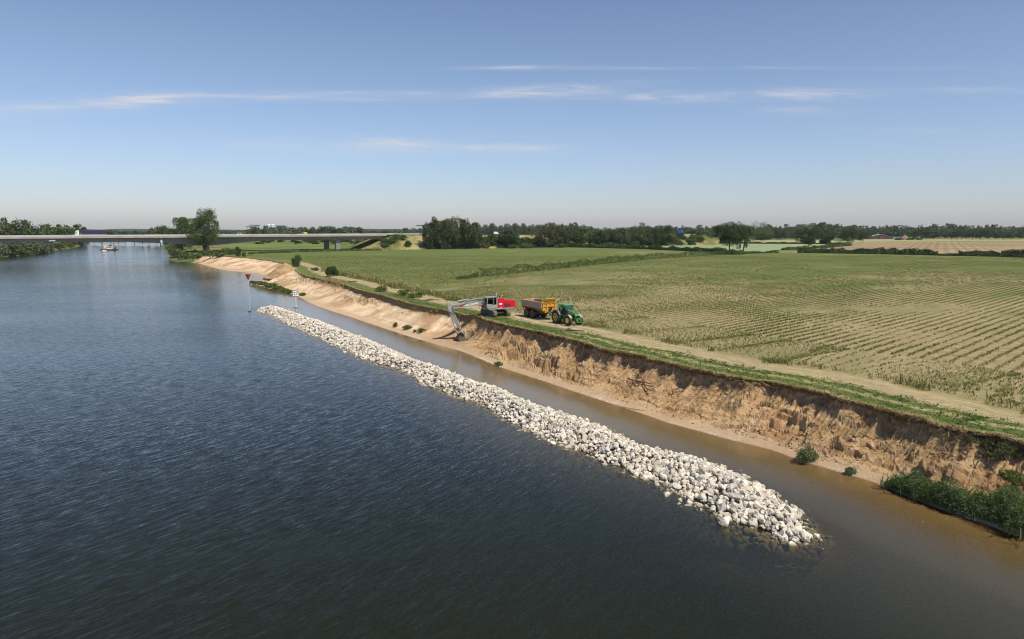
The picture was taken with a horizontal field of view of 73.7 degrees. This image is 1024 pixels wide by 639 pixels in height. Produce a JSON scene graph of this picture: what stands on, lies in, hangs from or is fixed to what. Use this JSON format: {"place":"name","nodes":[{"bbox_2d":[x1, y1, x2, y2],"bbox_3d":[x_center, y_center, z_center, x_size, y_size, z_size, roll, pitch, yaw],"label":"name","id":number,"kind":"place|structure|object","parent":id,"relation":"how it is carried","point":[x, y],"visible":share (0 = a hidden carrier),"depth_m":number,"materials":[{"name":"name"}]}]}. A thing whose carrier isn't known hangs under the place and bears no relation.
{"place":"outdoors","nodes":[
{"label":"outdoors","id":0,"kind":"place"},
{"bbox_2d":[0,243,84,256],"bbox_3d":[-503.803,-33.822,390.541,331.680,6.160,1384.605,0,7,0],"label":"bank slope","id":1,"kind":"structure","parent":0,"point":[17,254],"depth_m":574.42,"materials":[{"name":"plant"}]},
{"bbox_2d":[4,243,21,254],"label":"riverside willow","id":2,"kind":"object","parent":1,"relation":"on","point":[13,247],"visible":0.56,"depth_m":470.05,"materials":[{"name":"green plant"}]},
{"bbox_2d":[15,244,32,255],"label":"riverside willow","id":3,"kind":"object","parent":1,"relation":"on","point":[23,251],"visible":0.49,"depth_m":485.82,"materials":[{"name":"green plant"}]},
{"bbox_2d":[18,242,43,254],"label":"riverside willow","id":4,"kind":"object","parent":1,"relation":"on","point":[32,249],"visible":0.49,"depth_m":506.19,"materials":[{"name":"green plant"}]},
{"bbox_2d":[23,242,48,253],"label":"riverside willow","id":5,"kind":"object","parent":1,"relation":"on","point":[43,246],"visible":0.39,"depth_m":524.13,"materials":[{"name":"green plant"}]},
{"bbox_2d":[120,229,417,231],"bbox_3d":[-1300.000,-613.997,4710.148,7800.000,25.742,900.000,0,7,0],"label":"distant hills","id":6,"kind":"structure","parent":0,"point":[366,229],"depth_m":4493.65,"materials":[{"name":"plant"}]},
{"bbox_2d":[225,241,359,249],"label":"flood meadow","id":7,"kind":"structure","parent":0,"point":[303,244],"depth_m":630.86,"materials":[{"name":"plant"}]},
{"bbox_2d":[17,228,784,230],"bbox_3d":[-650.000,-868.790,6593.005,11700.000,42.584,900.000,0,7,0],"label":"distant hills","id":8,"kind":"structure","parent":0,"point":[157,229],"depth_m":6314.06,"materials":[{"name":"plant"}]},
{"bbox_2d":[252,248,716,287],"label":"green field","id":9,"kind":"structure","parent":0,"point":[500,253],"depth_m":366.88,"materials":[{"name":"plant"}]},
{"bbox_2d":[247,248,381,253],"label":"ditch scrub","id":10,"kind":"object","parent":9,"relation":"on","point":[291,251],"visible":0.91,"depth_m":443.75,"materials":[{"name":"green plant"}]},
{"bbox_2d":[0,242,1023,638],"bbox_3d":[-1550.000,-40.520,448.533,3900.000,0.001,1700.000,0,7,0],"label":"river water","id":11,"kind":"structure","parent":0,"point":[196,452],"depth_m":43.74,"materials":[{"name":"blue liquid"}]},
{"bbox_2d":[265,310,809,540],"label":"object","id":12,"kind":"object","parent":11,"relation":"in","point":[759,530],"visible":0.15,"depth_m":54.81,"materials":[{"name":"stone"}]},
{"bbox_2d":[257,305,835,550],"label":"rock dam","id":13,"kind":"object","parent":11,"relation":"in","point":[806,520],"visible":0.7,"depth_m":56.52,"materials":[{"name":"stone"}]},
{"bbox_2d":[719,516,730,527],"bbox_3d":[13.162,12.445,42.230,0.658,0.638,0.938,5,9,33],"label":"boulder","id":14,"kind":"object","parent":13,"relation":"on","point":[724,521],"visible":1,"depth_m":41.91,"materials":[{"name":"stone"}]},
{"bbox_2d":[0,0,1023,229],"label":"sky","id":15,"kind":"structure","parent":0,"point":[115,114],"materials":[{"name":"blue"}]},
{"bbox_2d":[26,233,1023,371],"bbox_3d":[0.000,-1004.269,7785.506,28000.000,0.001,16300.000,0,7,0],"label":"ground","id":16,"kind":"structure","parent":0,"point":[215,247],"depth_m":528.57,"materials":[{"name":"green plant"}]},
{"bbox_2d":[0,218,13,243],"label":"riverside tree","id":17,"kind":"object","parent":16,"relation":"on","point":[5,230],"visible":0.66,"depth_m":570.44,"materials":[{"name":"green plant"}]},
{"bbox_2d":[11,218,34,244],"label":"riverside tree","id":18,"kind":"object","parent":16,"relation":"on","point":[25,230],"visible":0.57,"depth_m":582.28,"materials":[{"name":"green plant"}]},
{"bbox_2d":[19,219,39,234],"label":"riverside tree","id":19,"kind":"object","parent":16,"relation":"on","point":[27,223],"visible":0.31,"depth_m":601.14,"materials":[{"name":"green plant"}]},
{"bbox_2d":[36,224,55,243],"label":"riverside tree","id":20,"kind":"object","parent":16,"relation":"on","point":[46,232],"visible":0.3,"depth_m":690.58,"materials":[{"name":"green plant"}]},
{"bbox_2d":[40,223,65,242],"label":"riverside tree","id":21,"kind":"object","parent":16,"relation":"on","point":[57,231],"visible":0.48,"depth_m":714.26,"materials":[{"name":"green plant"}]},
{"bbox_2d":[185,207,220,249],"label":"poplar","id":22,"kind":"object","parent":16,"relation":"on","point":[199,221],"visible":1,"depth_m":437.27,"materials":[{"name":"green plant"}]},
{"bbox_2d":[0,233,421,249],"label":"river bridge","id":23,"kind":"structure","parent":16,"relation":"on","point":[183,239],"depth_m":444.75,"materials":[{"name":"concrete"}]},
{"bbox_2d":[75,230,105,236],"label":"articulated lorry","id":24,"kind":"object","parent":23,"relation":"on","point":[92,232],"visible":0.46,"depth_m":426.39,"materials":[{"name":"blue paint"}]},
{"bbox_2d":[73,229,406,233],"bbox_3d":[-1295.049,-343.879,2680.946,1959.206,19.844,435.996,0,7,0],"label":"horizon wood","id":25,"kind":"object","parent":16,"relation":"on","point":[139,232],"visible":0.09,"depth_m":2489.08,"materials":[{"name":"green plant"}]},
{"bbox_2d":[328,228,347,240],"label":"distant tree","id":26,"kind":"object","parent":16,"relation":"on","point":[336,231],"visible":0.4,"depth_m":645.46,"materials":[{"name":"green plant"}]},
{"bbox_2d":[420,216,439,248],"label":"tall poplar","id":27,"kind":"object","parent":16,"relation":"on","point":[428,239],"visible":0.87,"depth_m":503.36,"materials":[{"name":"green plant"}]},
{"bbox_2d":[431,219,454,248],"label":"tall poplar","id":28,"kind":"object","parent":16,"relation":"on","point":[441,229],"visible":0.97,"depth_m":503.39,"materials":[{"name":"green plant"}]},
{"bbox_2d":[440,218,460,248],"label":"tall poplar","id":29,"kind":"object","parent":16,"relation":"on","point":[453,228],"visible":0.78,"depth_m":506.41,"materials":[{"name":"green plant"}]},
{"bbox_2d":[450,215,466,248],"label":"tall poplar","id":30,"kind":"object","parent":16,"relation":"on","point":[462,231],"visible":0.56,"depth_m":513.91,"materials":[{"name":"green plant"}]},
{"bbox_2d":[459,218,478,248],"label":"tall poplar","id":31,"kind":"object","parent":16,"relation":"on","point":[469,229],"visible":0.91,"depth_m":514.59,"materials":[{"name":"green plant"}]},
{"bbox_2d":[470,222,482,248],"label":"tall poplar","id":32,"kind":"object","parent":16,"relation":"on","point":[479,235],"visible":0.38,"depth_m":524.44,"materials":[{"name":"green plant"}]},
{"bbox_2d":[496,230,521,244],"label":"tree","id":33,"kind":"object","parent":16,"relation":"on","point":[510,237],"visible":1,"depth_m":534.46,"materials":[{"name":"green plant"}]},
{"bbox_2d":[529,222,558,247],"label":"tree","id":34,"kind":"object","parent":16,"relation":"on","point":[547,231],"visible":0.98,"depth_m":552.53,"materials":[{"name":"green plant"}]},
{"bbox_2d":[563,243,726,252],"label":"field hedge","id":35,"kind":"object","parent":16,"relation":"on","point":[635,246],"visible":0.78,"depth_m":508.71,"materials":[{"name":"green plant"}]},
{"bbox_2d":[713,221,751,249],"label":"tree","id":36,"kind":"object","parent":16,"relation":"on","point":[730,235],"visible":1,"depth_m":407.53,"materials":[{"name":"green plant"}]},
{"bbox_2d":[740,250,779,253],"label":"ditch scrub","id":37,"kind":"object","parent":16,"relation":"on","point":[756,252],"visible":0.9,"depth_m":417.28,"materials":[{"name":"green plant"}]},
{"bbox_2d":[750,221,773,235],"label":"tree","id":38,"kind":"object","parent":16,"relation":"on","point":[760,230],"visible":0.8,"depth_m":1031.43,"materials":[{"name":"green plant"}]},
{"bbox_2d":[774,228,789,239],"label":"tree","id":39,"kind":"object","parent":16,"relation":"on","point":[783,234],"visible":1,"depth_m":1034.16,"materials":[{"name":"green plant"}]},
{"bbox_2d":[594,223,1023,237],"bbox_3d":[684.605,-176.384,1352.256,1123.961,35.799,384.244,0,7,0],"label":"forest","id":40,"kind":"object","parent":16,"relation":"on","point":[897,232],"visible":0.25,"depth_m":1311.17,"materials":[{"name":"green plant"}]},
{"bbox_2d":[793,228,826,245],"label":"tree","id":41,"kind":"object","parent":16,"relation":"on","point":[808,239],"visible":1,"depth_m":539.66,"materials":[{"name":"green plant"}]},
{"bbox_2d":[781,243,851,249],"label":"field hedge","id":42,"kind":"object","parent":16,"relation":"on","point":[833,245],"visible":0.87,"depth_m":538.50,"materials":[{"name":"green plant"}]},
{"bbox_2d":[345,234,721,249],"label":"motorway embankment","id":43,"kind":"structure","parent":0,"point":[416,241],"depth_m":520.72,"materials":[{"name":"green plant"}]},
{"bbox_2d":[546,223,572,243],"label":"tree","id":44,"kind":"object","parent":43,"relation":"on","point":[563,233],"visible":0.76,"depth_m":559.04,"materials":[{"name":"green plant"}]},
{"bbox_2d":[566,229,585,242],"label":"tree","id":45,"kind":"object","parent":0,"point":[577,237],"visible":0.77,"depth_m":567.35,"materials":[{"name":"green plant"}]},
{"bbox_2d":[161,244,1023,572],"bbox_3d":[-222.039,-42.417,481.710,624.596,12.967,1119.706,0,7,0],"label":"eroded bank","id":46,"kind":"structure","parent":0,"point":[897,506],"depth_m":61.91,"materials":[{"name":"soil"}]},
{"bbox_2d":[147,225,166,244],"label":"distant tree","id":47,"kind":"object","parent":46,"relation":"on","point":[154,230],"visible":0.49,"depth_m":840.09,"materials":[{"name":"green plant"}]},
{"bbox_2d":[158,216,197,249],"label":"poplar","id":48,"kind":"object","parent":46,"relation":"on","point":[181,223],"visible":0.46,"depth_m":501.69,"materials":[{"name":"green plant"}]},
{"bbox_2d":[263,263,300,278],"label":"soil heap","id":49,"kind":"object","parent":46,"relation":"on","point":[281,270],"visible":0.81,"depth_m":242.92,"materials":[{"name":"sand"}]},
{"bbox_2d":[290,275,345,290],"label":"tall dry grass","id":50,"kind":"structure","parent":46,"relation":"on","point":[332,281],"depth_m":189.66,"materials":[{"name":"plant"}]},
{"bbox_2d":[341,294,381,305],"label":"sparse dry grass","id":51,"kind":"structure","parent":46,"relation":"on","point":[359,300],"depth_m":153.49,"materials":[{"name":"plant"}]},
{"bbox_2d":[305,275,1023,441],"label":"turf fringe","id":52,"kind":"object","parent":46,"relation":"on","point":[924,417],"visible":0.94,"depth_m":61.19,"materials":[{"name":"green plant"}]},
{"bbox_2d":[340,286,988,464],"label":"bank roots","id":53,"kind":"object","parent":46,"relation":"on","point":[873,413],"visible":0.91,"depth_m":62.27,"materials":[{"name":"brown plant"}]},
{"bbox_2d":[350,319,1021,555],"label":"pebbles","id":54,"kind":"object","parent":46,"relation":"on","point":[710,432],"visible":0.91,"depth_m":61.28,"materials":[{"name":"stone"}]},
{"bbox_2d":[449,329,1023,490],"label":"soil clods","id":55,"kind":"object","parent":46,"relation":"on","point":[820,432],"visible":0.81,"depth_m":60.82,"materials":[{"name":"soil"}]},
{"bbox_2d":[795,444,821,463],"bbox_3d":[23.063,10.585,53.107,1.871,1.561,1.835,5,9,34],"label":"beach bush","id":56,"kind":"object","parent":46,"relation":"on","point":[803,454],"visible":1,"depth_m":53.03,"materials":[{"name":"green plant"}]},
{"bbox_2d":[896,478,917,494],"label":"willow scrub","id":57,"kind":"object","parent":46,"relation":"on","point":[905,481],"visible":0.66,"depth_m":46.66,"materials":[{"name":"green plant"}]},
{"bbox_2d":[903,469,929,485],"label":"willow scrub","id":58,"kind":"object","parent":46,"relation":"on","point":[917,473],"visible":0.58,"depth_m":46.91,"materials":[{"name":"green plant"}]},
{"bbox_2d":[905,477,939,500],"bbox_3d":[27.803,11.463,45.816,2.373,1.529,2.345,0,7,0],"label":"willow scrub","id":59,"kind":"object","parent":46,"relation":"on","point":[916,481],"visible":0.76,"depth_m":45.88,"materials":[{"name":"green plant"}]},
{"bbox_2d":[918,480,949,502],"bbox_3d":[27.982,11.425,45.173,1.948,1.706,2.275,0,7,0],"label":"willow scrub","id":60,"kind":"object","parent":46,"relation":"on","point":[930,490],"visible":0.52,"depth_m":45.09,"materials":[{"name":"green plant"}]},
{"bbox_2d":[932,475,961,507],"bbox_3d":[28.378,11.234,44.616,1.813,2.228,2.013,5,9,31],"label":"willow scrub","id":61,"kind":"object","parent":46,"relation":"on","point":[937,488],"visible":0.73,"depth_m":44.50,"materials":[{"name":"green plant"}]},
{"bbox_2d":[877,468,1023,540],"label":"willow shoots","id":62,"kind":"object","parent":46,"relation":"on","point":[975,516],"visible":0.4,"depth_m":44.33,"materials":[{"name":"green plant"}]},
{"bbox_2d":[935,486,969,515],"bbox_3d":[28.359,11.528,43.943,1.846,2.048,2.260,4,8,25],"label":"willow scrub","id":63,"kind":"object","parent":46,"relation":"on","point":[955,497],"visible":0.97,"depth_m":43.51,"materials":[{"name":"green plant"}]},
{"bbox_2d":[958,483,987,509],"bbox_3d":[29.494,11.486,43.790,2.400,1.878,1.971,-5,9,-35],"label":"willow scrub","id":64,"kind":"object","parent":46,"relation":"on","point":[966,493],"visible":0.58,"depth_m":43.49,"materials":[{"name":"green plant"}]},
{"bbox_2d":[958,497,995,521],"bbox_3d":[29.527,11.852,42.961,2.598,1.471,2.517,0,7,0],"label":"willow scrub","id":65,"kind":"object","parent":46,"relation":"on","point":[981,511],"visible":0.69,"depth_m":42.42,"materials":[{"name":"green plant"}]},
{"bbox_2d":[971,436,994,445],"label":"bank weed","id":66,"kind":"object","parent":46,"relation":"on","point":[983,439],"visible":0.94,"depth_m":47.38,"materials":[{"name":"green plant"}]},
{"bbox_2d":[970,488,1005,520],"bbox_3d":[29.866,11.561,42.441,2.284,2.322,2.173,0,7,0],"label":"willow scrub","id":67,"kind":"object","parent":46,"relation":"on","point":[995,503],"visible":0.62,"depth_m":42.17,"materials":[{"name":"green plant"}]},
{"bbox_2d":[982,437,1000,449],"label":"bank weed","id":68,"kind":"object","parent":46,"relation":"on","point":[993,444],"visible":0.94,"depth_m":47.02,"materials":[{"name":"green plant"}]},
{"bbox_2d":[978,484,1023,525],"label":"willow scrub","id":69,"kind":"object","parent":46,"relation":"on","point":[1003,498],"visible":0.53,"depth_m":41.83,"materials":[{"name":"green plant"}]},
{"bbox_2d":[987,489,1023,529],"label":"willow scrub","id":70,"kind":"object","parent":46,"relation":"on","point":[1013,503],"visible":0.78,"depth_m":40.99,"materials":[{"name":"green plant"}]},
{"bbox_2d":[995,441,1017,455],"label":"bank weed","id":71,"kind":"object","parent":46,"relation":"on","point":[1007,449],"visible":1,"depth_m":45.98,"materials":[{"name":"green plant"}]},
{"bbox_2d":[993,483,1023,502],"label":"willow scrub","id":72,"kind":"object","parent":46,"relation":"on","point":[1005,490],"visible":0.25,"depth_m":42.62,"materials":[{"name":"green plant"}]},
{"bbox_2d":[1002,504,1023,535],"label":"willow scrub","id":73,"kind":"object","parent":46,"relation":"on","point":[1021,522],"visible":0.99,"depth_m":40.20,"materials":[{"name":"green plant"}]},
{"bbox_2d":[1005,472,1023,486],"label":"bank weed","id":74,"kind":"object","parent":46,"relation":"on","point":[1014,479],"visible":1,"depth_m":44.07,"materials":[{"name":"green plant"}]},
{"bbox_2d":[280,262,1023,440],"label":"farm track","id":75,"kind":"structure","parent":0,"point":[944,398],"depth_m":68.68,"materials":[{"name":"beige soil"}]},
{"bbox_2d":[291,254,301,266],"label":"round shrub","id":76,"kind":"object","parent":75,"relation":"on","point":[296,259],"visible":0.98,"depth_m":262.68,"materials":[{"name":"green plant"}]},
{"bbox_2d":[324,266,338,275],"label":"wide shrub","id":77,"kind":"object","parent":75,"relation":"on","point":[331,270],"visible":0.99,"depth_m":208.14,"materials":[{"name":"green plant"}]},
{"bbox_2d":[446,293,515,341],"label":"excavator","id":78,"kind":"object","parent":75,"relation":"on","point":[501,306],"visible":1,"depth_m":111.18,"materials":[{"name":"metal"}]},
{"bbox_2d":[521,298,555,317],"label":"dump trailer","id":79,"kind":"object","parent":75,"relation":"on","point":[534,307],"visible":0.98,"depth_m":109.03,"materials":[{"name":"metal"}]},
{"bbox_2d":[551,302,582,325],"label":"tractor","id":80,"kind":"object","parent":75,"relation":"on","point":[566,313],"visible":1,"depth_m":102.19,"materials":[{"name":"metal"}]},
{"bbox_2d":[320,267,1023,413],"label":"track weeds","id":81,"kind":"object","parent":75,"relation":"on","point":[777,360],"visible":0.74,"depth_m":92.57,"materials":[{"name":"plant"}]},
{"bbox_2d":[383,293,1023,440],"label":"verge grass","id":82,"kind":"structure","parent":0,"point":[971,417],"depth_m":63.57,"materials":[{"name":"green plant"}]},
{"bbox_2d":[422,253,1023,408],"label":"crop field","id":83,"kind":"structure","parent":0,"point":[936,308],"depth_m":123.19,"materials":[{"name":"green plant"}]},
{"bbox_2d":[475,250,725,276],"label":"field hedge","id":84,"kind":"object","parent":83,"relation":"on","point":[588,262],"visible":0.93,"depth_m":269.62,"materials":[{"name":"green plant"}]},
{"bbox_2d":[266,255,1023,287],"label":"distant crop","id":85,"kind":"object","parent":83,"relation":"on","point":[754,277],"visible":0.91,"depth_m":238.06,"materials":[{"name":"green plant"}]},
{"bbox_2d":[715,247,744,254],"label":"field hedge","id":86,"kind":"object","parent":83,"relation":"on","point":[731,251],"visible":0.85,"depth_m":395.55,"materials":[{"name":"green plant"}]},
{"bbox_2d":[797,247,937,254],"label":"field hedge","id":87,"kind":"object","parent":83,"relation":"on","point":[894,251],"visible":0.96,"depth_m":404.37,"materials":[{"name":"green plant"}]},
{"bbox_2d":[958,250,999,256],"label":"field hedge","id":88,"kind":"object","parent":83,"relation":"on","point":[983,253],"visible":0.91,"depth_m":367.83,"materials":[{"name":"green plant"}]},
{"bbox_2d":[1000,249,1023,257],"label":"field hedge","id":89,"kind":"object","parent":83,"relation":"on","point":[1010,252],"visible":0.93,"depth_m":355.97,"materials":[{"name":"green plant"}]},
{"bbox_2d":[646,243,830,251],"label":"pale field","id":90,"kind":"structure","parent":0,"point":[760,247],"depth_m":591.31,"materials":[{"name":"plant"}]},
{"bbox_2d":[589,230,609,242],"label":"tree","id":91,"kind":"object","parent":90,"relation":"on","point":[601,235],"visible":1,"depth_m":581.40,"materials":[{"name":"green plant"}]},
{"bbox_2d":[605,229,623,241],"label":"tree","id":92,"kind":"object","parent":90,"relation":"on","point":[614,236],"visible":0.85,"depth_m":588.15,"materials":[{"name":"green plant"}]},
{"bbox_2d":[617,227,630,243],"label":"tree","id":93,"kind":"object","parent":90,"relation":"on","point":[623,231],"visible":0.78,"depth_m":596.47,"materials":[{"name":"green plant"}]},
{"bbox_2d":[627,222,654,245],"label":"tree","id":94,"kind":"object","parent":90,"relation":"on","point":[643,231],"visible":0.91,"depth_m":605.86,"materials":[{"name":"green plant"}]},
{"bbox_2d":[645,228,660,245],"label":"tree","id":95,"kind":"object","parent":90,"relation":"on","point":[656,234],"visible":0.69,"depth_m":613.42,"materials":[{"name":"green plant"}]},
{"bbox_2d":[658,225,675,245],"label":"tree","id":96,"kind":"object","parent":90,"relation":"on","point":[669,238],"visible":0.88,"depth_m":621.52,"materials":[{"name":"green plant"}]},
{"bbox_2d":[735,224,754,250],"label":"tree","id":97,"kind":"object","parent":90,"relation":"on","point":[750,230],"visible":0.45,"depth_m":445.57,"materials":[{"name":"green plant"}]},
{"bbox_2d":[718,241,850,243],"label":"ditch scrub","id":98,"kind":"object","parent":90,"relation":"on","point":[759,242],"visible":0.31,"depth_m":706.34,"materials":[{"name":"green plant"}]},
{"bbox_2d":[716,240,836,242],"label":"hay meadow","id":99,"kind":"structure","parent":0,"point":[817,241],"depth_m":853.55,"materials":[{"name":"plant"}]},
{"bbox_2d":[752,233,773,241],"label":"tree","id":100,"kind":"object","parent":99,"relation":"on","point":[764,236],"visible":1,"depth_m":826.50,"materials":[{"name":"green plant"}]},
{"bbox_2d":[865,234,892,238],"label":"barn","id":101,"kind":"structure","parent":0,"point":[879,236],"depth_m":1088.15,"materials":[{"name":"brown brick"}]},
{"bbox_2d":[792,241,1023,253],"bbox_3d":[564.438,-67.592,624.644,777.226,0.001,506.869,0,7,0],"label":"ploughed field","id":102,"kind":"structure","parent":0,"point":[955,247],"depth_m":591.31,"materials":[{"name":"soil"}]},
{"bbox_2d":[816,230,836,244],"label":"tree","id":103,"kind":"object","parent":102,"relation":"on","point":[829,236],"visible":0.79,"depth_m":614.03,"materials":[{"name":"green plant"}]},
{"bbox_2d":[838,227,858,242],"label":"tree","id":104,"kind":"object","parent":102,"relation":"on","point":[844,235],"visible":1,"depth_m":710.82,"materials":[{"name":"green plant"}]},
{"bbox_2d":[842,239,1023,242],"bbox_3d":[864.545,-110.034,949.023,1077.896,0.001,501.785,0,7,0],"label":"dry meadow strip","id":105,"kind":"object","parent":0,"point":[892,240],"visible":0.78,"depth_m":935.08,"materials":[{"name":"plant"}]},
{"bbox_2d":[856,229,871,240],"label":"tree","id":106,"kind":"object","parent":105,"relation":"on","point":[865,234],"visible":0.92,"depth_m":796.83,"materials":[{"name":"green plant"}]},
{"bbox_2d":[923,230,941,238],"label":"roadside tree","id":107,"kind":"object","parent":105,"relation":"on","point":[936,234],"visible":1,"depth_m":1047.42,"materials":[{"name":"green plant"}]},
{"bbox_2d":[972,229,990,238],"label":"roadside tree","id":108,"kind":"object","parent":105,"relation":"on","point":[986,232],"visible":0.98,"depth_m":1032.91,"materials":[{"name":"green plant"}]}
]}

